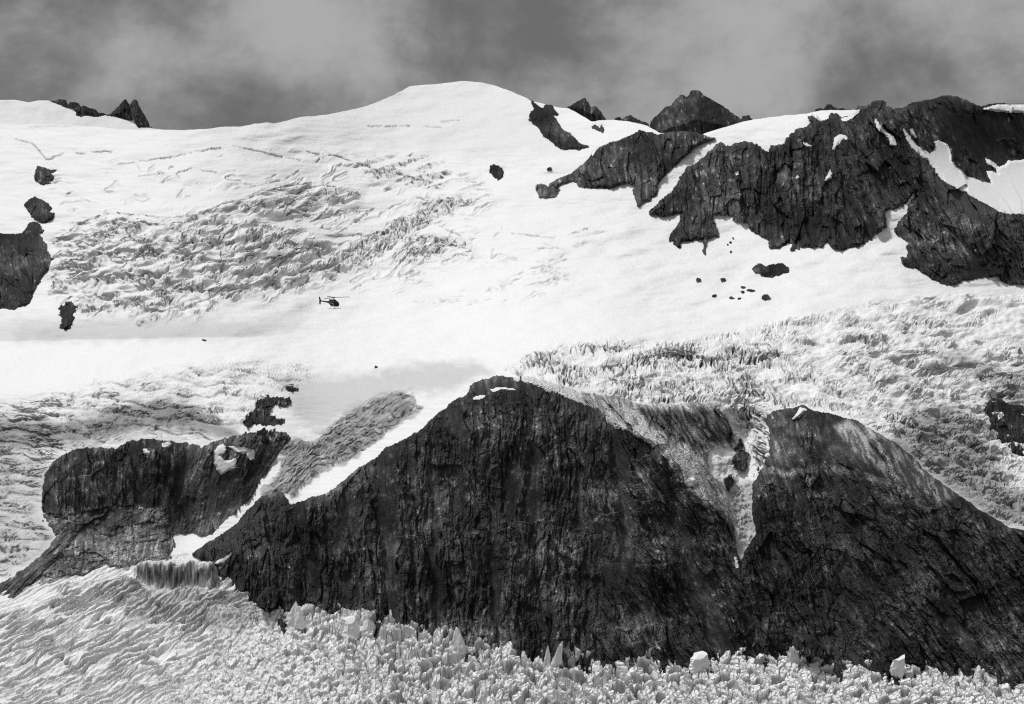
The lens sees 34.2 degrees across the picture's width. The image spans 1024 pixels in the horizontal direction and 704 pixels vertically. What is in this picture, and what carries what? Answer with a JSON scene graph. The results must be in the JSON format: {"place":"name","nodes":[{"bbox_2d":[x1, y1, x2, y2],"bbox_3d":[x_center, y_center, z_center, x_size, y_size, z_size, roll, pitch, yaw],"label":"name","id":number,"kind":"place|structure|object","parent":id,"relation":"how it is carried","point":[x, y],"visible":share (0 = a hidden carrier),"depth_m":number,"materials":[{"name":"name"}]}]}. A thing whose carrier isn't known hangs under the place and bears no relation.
{"place":"outdoors","nodes":[
{"label":"outdoors","id":0,"kind":"place"},
{"bbox_2d":[0,100,161,129],"bbox_3d":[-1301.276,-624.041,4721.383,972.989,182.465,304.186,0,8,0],"label":"snow ridge","id":1,"kind":"structure","parent":0,"point":[33,112],"depth_m":4711.64,"materials":[{"name":"white snow"}]},
{"bbox_2d":[0,353,318,582],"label":"ice apron","id":2,"kind":"object","parent":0,"point":[207,400],"visible":1,"depth_m":2182.02,"materials":[{"name":"white ice"}]},
{"bbox_2d":[243,394,290,427],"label":"rock outcrop","id":3,"kind":"object","parent":2,"relation":"on","point":[261,416],"visible":1,"depth_m":2130.92,"materials":[{"name":"grey stone"}]},
{"bbox_2d":[286,384,298,390],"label":"rock outcrop","id":4,"kind":"object","parent":2,"relation":"on","point":[290,388],"visible":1,"depth_m":2206.30,"materials":[{"name":"grey stone"}]},
{"bbox_2d":[41,432,290,536],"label":"cliff","id":5,"kind":"structure","parent":0,"point":[186,487],"depth_m":2076.73,"materials":[{"name":"black stone"}]},
{"bbox_2d":[162,442,171,446],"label":"snow patch","id":6,"kind":"object","parent":5,"relation":"on","point":[167,444],"visible":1,"depth_m":2096.63,"materials":[{"name":"white snow"}]},
{"bbox_2d":[171,533,203,559],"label":"snow fan","id":7,"kind":"object","parent":5,"relation":"on","point":[186,542],"visible":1,"depth_m":2040.51},
{"bbox_2d":[214,444,236,474],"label":"snow patch","id":8,"kind":"object","parent":5,"relation":"on","point":[222,466],"visible":1,"depth_m":2055.47,"materials":[{"name":"white snow"}]},
{"bbox_2d":[229,446,254,459],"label":"snow patch","id":9,"kind":"object","parent":5,"relation":"on","point":[250,453],"visible":1,"depth_m":2049.45,"materials":[{"name":"white snow"}]},
{"bbox_2d":[252,483,260,494],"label":"snow streak","id":10,"kind":"object","parent":5,"relation":"on","point":[257,488],"visible":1,"depth_m":2024.10,"materials":[{"name":"white snow"}]},
{"bbox_2d":[232,427,287,442],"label":"rock outcrop","id":11,"kind":"object","parent":5,"relation":"on","point":[262,432],"visible":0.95,"depth_m":2076.70,"materials":[{"name":"grey stone"}]},
{"bbox_2d":[319,296,339,308],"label":"helicopter","id":12,"kind":"object","parent":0,"point":[332,302],"visible":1,"depth_m":593.10,"materials":[{"name":"paint"}]},
{"bbox_2d":[260,390,423,499],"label":"ice tongue","id":13,"kind":"object","parent":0,"point":[356,430],"visible":1,"depth_m":2066.33,"materials":[{"name":"white ice"}]},
{"bbox_2d":[192,375,767,680],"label":"rock dome","id":14,"kind":"object","parent":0,"point":[532,521],"visible":0.88,"depth_m":1924.11,"materials":[{"name":"black stone"}]},
{"bbox_2d":[215,552,231,564],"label":"snow patch","id":15,"kind":"object","parent":14,"relation":"on","point":[220,561],"visible":1,"depth_m":1978.46,"materials":[{"name":"white snow"}]},
{"bbox_2d":[256,585,279,608],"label":"rock outcrop","id":16,"kind":"object","parent":14,"relation":"on","point":[268,597],"visible":1,"depth_m":1903.68,"materials":[{"name":"black stone"}]},
{"bbox_2d":[473,395,484,398],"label":"snow patch","id":17,"kind":"object","parent":14,"relation":"on","point":[480,397],"visible":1,"depth_m":2020.68,"materials":[{"name":"white snow"}]},
{"bbox_2d":[490,387,514,391],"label":"snow patch","id":18,"kind":"object","parent":14,"relation":"on","point":[495,389],"visible":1,"depth_m":2031.13,"materials":[{"name":"white snow"}]},
{"bbox_2d":[708,450,755,552],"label":"snow gully","id":19,"kind":"object","parent":14,"relation":"on","point":[740,492],"visible":1,"depth_m":1975.36,"materials":[{"name":"white snow"}]},
{"bbox_2d":[0,81,1023,579],"bbox_3d":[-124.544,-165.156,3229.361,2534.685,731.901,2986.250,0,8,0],"label":"snowfield","id":20,"kind":"structure","parent":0,"point":[572,261],"depth_m":2720.95,"materials":[{"name":"white snow"}]},
{"bbox_2d":[0,221,53,309],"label":"rock outcrop","id":21,"kind":"object","parent":20,"relation":"on","point":[26,259],"visible":1,"depth_m":2949.16,"materials":[{"name":"grey stone"}]},
{"bbox_2d":[24,196,54,222],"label":"rock outcrop","id":22,"kind":"object","parent":20,"relation":"on","point":[38,209],"visible":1,"depth_m":3164.63,"materials":[{"name":"grey stone"}]},
{"bbox_2d":[34,165,55,184],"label":"rock outcrop","id":23,"kind":"object","parent":20,"relation":"on","point":[43,175],"visible":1,"depth_m":3323.62,"materials":[{"name":"grey stone"}]},
{"bbox_2d":[58,299,77,329],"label":"rock outcrop","id":24,"kind":"object","parent":20,"relation":"on","point":[67,310],"visible":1,"depth_m":2684.51,"materials":[{"name":"grey stone"}]},
{"bbox_2d":[50,99,106,116],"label":"rock ridge","id":25,"kind":"object","parent":20,"relation":"on","point":[79,110],"visible":1,"depth_m":4629.14,"materials":[{"name":"grey stone"}]},
{"bbox_2d":[37,503,175,585],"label":"moraine","id":26,"kind":"structure","parent":20,"relation":"on","point":[116,536],"depth_m":2031.29,"materials":[{"name":"grey stone"}]},
{"bbox_2d":[106,99,132,120],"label":"rock pinnacle","id":27,"kind":"object","parent":20,"relation":"on","point":[122,110],"visible":1,"depth_m":4596.32,"materials":[{"name":"grey stone"}]},
{"bbox_2d":[130,100,151,127],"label":"rock pinnacle","id":28,"kind":"object","parent":20,"relation":"on","point":[139,118],"visible":1,"depth_m":4569.55,"materials":[{"name":"grey stone"}]},
{"bbox_2d":[47,154,480,328],"bbox_3d":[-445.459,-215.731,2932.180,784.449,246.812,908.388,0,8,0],"label":"icefall","id":29,"kind":"object","parent":20,"relation":"on","point":[141,270],"visible":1,"depth_m":2834.47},
{"bbox_2d":[489,164,503,179],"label":"rock outcrop","id":30,"kind":"object","parent":20,"relation":"on","point":[496,171],"visible":1,"depth_m":3172.76,"materials":[{"name":"grey stone"}]},
{"bbox_2d":[528,100,588,149],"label":"rock outcrop","id":31,"kind":"object","parent":20,"relation":"on","point":[545,121],"visible":1,"depth_m":3257.18,"materials":[{"name":"grey stone"}]},
{"bbox_2d":[567,98,605,121],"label":"rocky peak","id":32,"kind":"structure","parent":20,"relation":"on","point":[582,107],"depth_m":3548.16,"materials":[{"name":"grey stone"}]},
{"bbox_2d":[592,124,603,131],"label":"rock outcrop","id":33,"kind":"object","parent":20,"relation":"on","point":[601,128],"visible":1,"depth_m":3173.54,"materials":[{"name":"grey stone"}]},
{"bbox_2d":[535,130,714,206],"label":"rock spur","id":34,"kind":"structure","parent":20,"relation":"on","point":[643,163],"depth_m":2981.98,"materials":[{"name":"grey stone"}]},
{"bbox_2d":[614,115,648,125],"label":"rock ridge","id":35,"kind":"object","parent":20,"relation":"on","point":[630,118],"visible":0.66,"depth_m":3456.57,"materials":[{"name":"grey stone"}]},
{"bbox_2d":[650,90,752,133],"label":"rocky peak","id":36,"kind":"structure","parent":20,"relation":"on","point":[697,111],"depth_m":4244.46,"materials":[{"name":"grey stone"}]},
{"bbox_2d":[724,475,735,491],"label":"rock outcrop","id":37,"kind":"object","parent":20,"relation":"on","point":[729,481],"visible":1,"depth_m":1975.09,"materials":[{"name":"black stone"}]},
{"bbox_2d":[761,294,770,300],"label":"stone","id":38,"kind":"object","parent":20,"relation":"on","point":[765,297],"visible":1,"depth_m":2445.10,"materials":[{"name":"grey stone"}]},
{"bbox_2d":[752,263,788,276],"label":"rock outcrop","id":39,"kind":"object","parent":20,"relation":"on","point":[773,270],"visible":1,"depth_m":2591.84,"materials":[{"name":"grey stone"}]},
{"bbox_2d":[814,104,850,111],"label":"rock ridge","id":40,"kind":"object","parent":20,"relation":"on","point":[829,107],"visible":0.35,"depth_m":3205.97,"materials":[{"name":"grey stone"}]},
{"bbox_2d":[0,552,1023,703],"bbox_3d":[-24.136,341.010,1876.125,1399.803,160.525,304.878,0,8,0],"label":"glacier","id":41,"kind":"object","parent":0,"point":[175,631],"visible":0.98,"depth_m":1824.47,"materials":[{"name":"white ice"}]},
{"bbox_2d":[0,519,77,598],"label":"moraine","id":42,"kind":"structure","parent":41,"relation":"on","point":[20,581],"depth_m":1986.68,"materials":[{"name":"grey stone"}]},
{"bbox_2d":[285,602,305,628],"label":"serac","id":43,"kind":"object","parent":41,"relation":"on","point":[294,618],"visible":1,"depth_m":1889.80,"materials":[{"name":"white ice"}]},
{"bbox_2d":[338,616,360,638],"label":"serac","id":44,"kind":"object","parent":41,"relation":"on","point":[348,625],"visible":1,"depth_m":1872.47,"materials":[{"name":"white ice"}]},
{"bbox_2d":[360,620,375,638],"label":"serac","id":45,"kind":"object","parent":41,"relation":"on","point":[367,626],"visible":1,"depth_m":1872.94,"materials":[{"name":"white ice"}]},
{"bbox_2d":[450,627,466,654],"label":"serac","id":46,"kind":"object","parent":41,"relation":"on","point":[458,645],"visible":1,"depth_m":1847.39,"materials":[{"name":"white ice"}]},
{"bbox_2d":[543,646,550,664],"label":"serac","id":47,"kind":"object","parent":41,"relation":"on","point":[547,659],"visible":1,"depth_m":1829.54,"materials":[{"name":"white ice"}]},
{"bbox_2d":[551,641,562,667],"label":"serac","id":48,"kind":"object","parent":41,"relation":"on","point":[556,660],"visible":1,"depth_m":1824.95,"materials":[{"name":"white ice"}]},
{"bbox_2d":[688,651,709,673],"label":"serac","id":49,"kind":"object","parent":41,"relation":"on","point":[698,661],"visible":1,"depth_m":1815.98,"materials":[{"name":"white ice"}]},
{"bbox_2d":[786,646,800,664],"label":"serac","id":50,"kind":"object","parent":41,"relation":"on","point":[792,656],"visible":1,"depth_m":1829.34,"materials":[{"name":"white ice"}]},
{"bbox_2d":[890,654,904,677],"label":"serac","id":51,"kind":"object","parent":41,"relation":"on","point":[897,667],"visible":1,"depth_m":1807.59,"materials":[{"name":"white ice"}]},
{"bbox_2d":[973,665,981,683],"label":"serac","id":52,"kind":"object","parent":41,"relation":"on","point":[977,678],"visible":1,"depth_m":1798.48,"materials":[{"name":"white ice"}]},
{"bbox_2d":[0,0,1023,129],"label":"sky","id":53,"kind":"structure","parent":0,"point":[187,64],"materials":[{"name":"grey"}]},
{"bbox_2d":[514,376,741,519],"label":"rock slab","id":54,"kind":"object","parent":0,"point":[688,436],"visible":0.98,"depth_m":1998.38,"materials":[{"name":"grey stone"}]},
{"bbox_2d":[499,291,1023,529],"bbox_3d":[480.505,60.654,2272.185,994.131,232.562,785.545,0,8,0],"label":"icefall","id":55,"kind":"object","parent":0,"point":[922,380],"visible":1,"depth_m":2156.95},
{"bbox_2d":[734,439,743,450],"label":"rock outcrop","id":56,"kind":"object","parent":55,"relation":"on","point":[740,445],"visible":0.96,"depth_m":2054.77,"materials":[{"name":"black stone"}]},
{"bbox_2d":[732,450,749,471],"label":"rock outcrop","id":57,"kind":"object","parent":55,"relation":"on","point":[740,460],"visible":1,"depth_m":2013.84,"materials":[{"name":"black stone"}]},
{"bbox_2d":[983,397,1023,455],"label":"rock outcrop","id":58,"kind":"object","parent":55,"relation":"on","point":[1010,422],"visible":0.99,"depth_m":2175.25,"materials":[{"name":"grey stone"}]},
{"bbox_2d":[649,95,1023,285],"bbox_3d":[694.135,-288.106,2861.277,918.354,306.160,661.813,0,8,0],"label":"rock wall","id":59,"kind":"structure","parent":0,"point":[950,234],"depth_m":2776.71,"materials":[{"name":"grey stone"}]},
{"bbox_2d":[825,169,831,180],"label":"snow patch","id":60,"kind":"object","parent":59,"relation":"on","point":[829,174],"visible":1,"depth_m":2760.89,"materials":[{"name":"white snow"}]},
{"bbox_2d":[832,134,847,149],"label":"snow patch","id":61,"kind":"object","parent":59,"relation":"on","point":[838,139],"visible":1,"depth_m":2806.50,"materials":[{"name":"white snow"}]},
{"bbox_2d":[841,110,859,120],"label":"snow patch","id":62,"kind":"object","parent":59,"relation":"on","point":[848,117],"visible":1,"depth_m":2855.83,"materials":[{"name":"white snow"}]},
{"bbox_2d":[875,118,895,144],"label":"snow patch","id":63,"kind":"object","parent":59,"relation":"on","point":[879,127],"visible":1,"depth_m":2819.56,"materials":[{"name":"white snow"}]},
{"bbox_2d":[903,129,1023,213],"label":"snow patch","id":64,"kind":"object","parent":59,"relation":"on","point":[1003,191],"visible":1,"depth_m":2799.80,"materials":[{"name":"white snow"}]},
{"bbox_2d":[984,104,1023,113],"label":"snow patch","id":65,"kind":"object","parent":59,"relation":"on","point":[1011,108],"visible":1,"depth_m":2978.68,"materials":[{"name":"white snow"}]},
{"bbox_2d":[741,404,1023,689],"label":"rock hump","id":66,"kind":"object","parent":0,"point":[881,551],"visible":0.97,"depth_m":1897.42,"materials":[{"name":"black stone"}]},
{"bbox_2d":[792,407,806,419],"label":"snow patch","id":67,"kind":"object","parent":66,"relation":"on","point":[800,412],"visible":1,"depth_m":2027.22,"materials":[{"name":"white snow"}]},
{"bbox_2d":[792,633,826,656],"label":"rock outcrop","id":68,"kind":"object","parent":66,"relation":"on","point":[807,644],"visible":1,"depth_m":1823.14,"materials":[{"name":"black stone"}]}
]}

